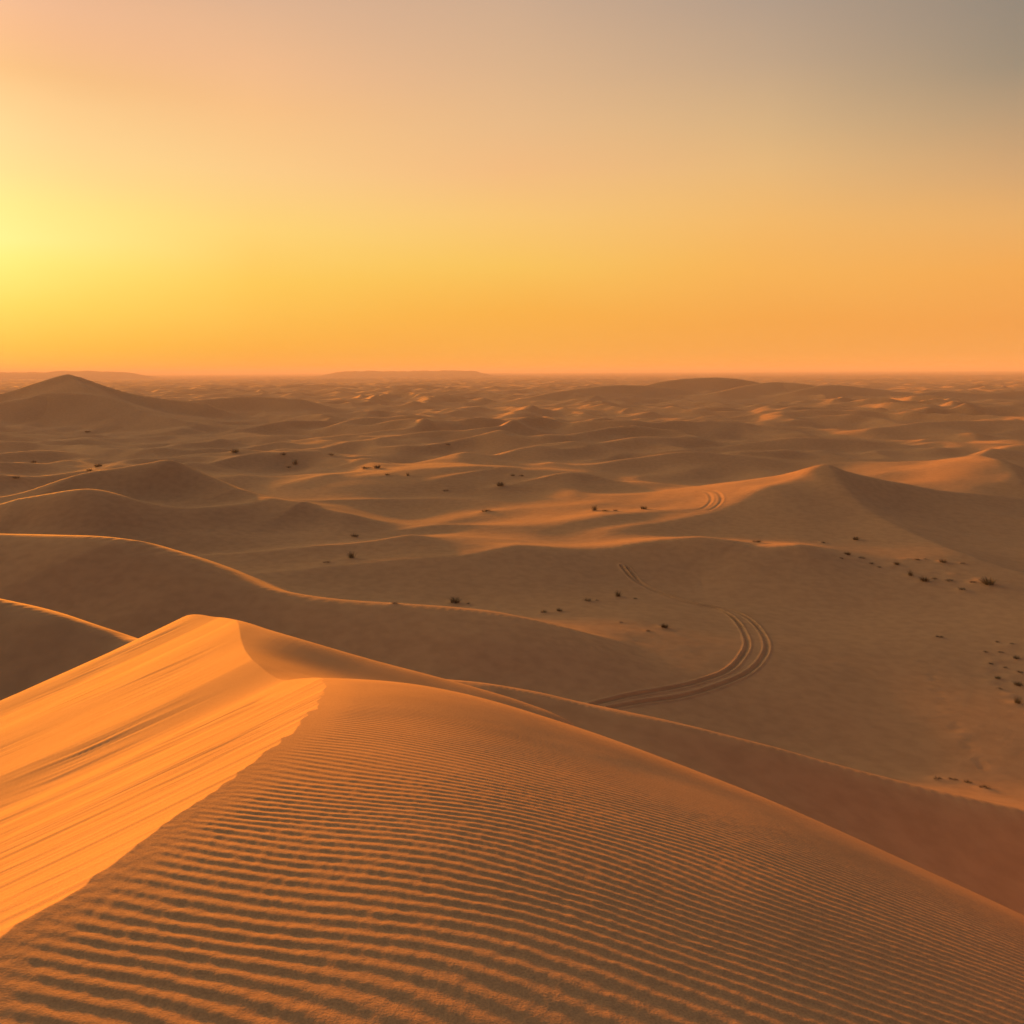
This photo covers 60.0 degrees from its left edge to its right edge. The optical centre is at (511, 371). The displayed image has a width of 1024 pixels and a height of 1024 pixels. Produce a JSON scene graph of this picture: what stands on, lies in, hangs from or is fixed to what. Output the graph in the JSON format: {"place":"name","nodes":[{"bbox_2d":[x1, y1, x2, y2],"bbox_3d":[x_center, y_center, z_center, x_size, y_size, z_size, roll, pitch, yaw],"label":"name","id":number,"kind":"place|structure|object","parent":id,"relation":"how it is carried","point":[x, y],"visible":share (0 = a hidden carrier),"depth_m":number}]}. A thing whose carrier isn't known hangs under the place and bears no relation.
{"place":"outdoors","nodes":[
{"label":"outdoors","id":0,"kind":"place"},
{"bbox_2d":[0,371,163,378],"bbox_3d":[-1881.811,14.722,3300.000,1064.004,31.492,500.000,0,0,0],"label":"distant hills","id":1,"kind":"structure","parent":0,"point":[53,374],"depth_m":3143.74},
{"bbox_2d":[318,370,491,376],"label":"distant hills","id":2,"kind":"structure","parent":0,"point":[441,373],"depth_m":3316.97},
{"bbox_2d":[0,370,1023,914],"bbox_3d":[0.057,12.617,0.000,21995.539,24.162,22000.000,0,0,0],"label":"desert ground","id":3,"kind":"structure","parent":0,"point":[788,658],"depth_m":90.74},
{"bbox_2d":[346,551,357,557],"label":"desert shrub","id":4,"kind":"object","parent":3,"relation":"on","point":[350,555],"visible":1,"depth_m":87.34},
{"bbox_2d":[449,596,461,603],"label":"desert shrub","id":5,"kind":"object","parent":3,"relation":"on","point":[455,600],"visible":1,"depth_m":74.89},
{"bbox_2d":[918,577,928,581],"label":"desert shrub","id":6,"kind":"object","parent":3,"relation":"on","point":[925,579],"visible":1,"depth_m":84.37},
{"bbox_2d":[979,576,998,584],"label":"desert shrub","id":7,"kind":"object","parent":3,"relation":"on","point":[987,582],"visible":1,"depth_m":82.39},
{"bbox_2d":[1013,695,1021,703],"bbox_3d":[31.365,20.374,54.975,0.743,0.522,0.709,3,3,-2],"label":"desert shrub","id":8,"kind":"object","parent":3,"relation":"on","point":[1018,700],"visible":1,"depth_m":54.93},
{"bbox_2d":[1012,680,1022,685],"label":"desert shrub","id":9,"kind":"object","parent":3,"relation":"on","point":[1016,683],"visible":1,"depth_m":58.83},
{"bbox_2d":[0,614,1023,1023],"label":"foreground dune","id":10,"kind":"structure","parent":0,"point":[212,820],"depth_m":2.81},
{"bbox_2d":[0,0,1023,374],"label":"sky","id":11,"kind":"structure","parent":0,"point":[187,186]}
]}

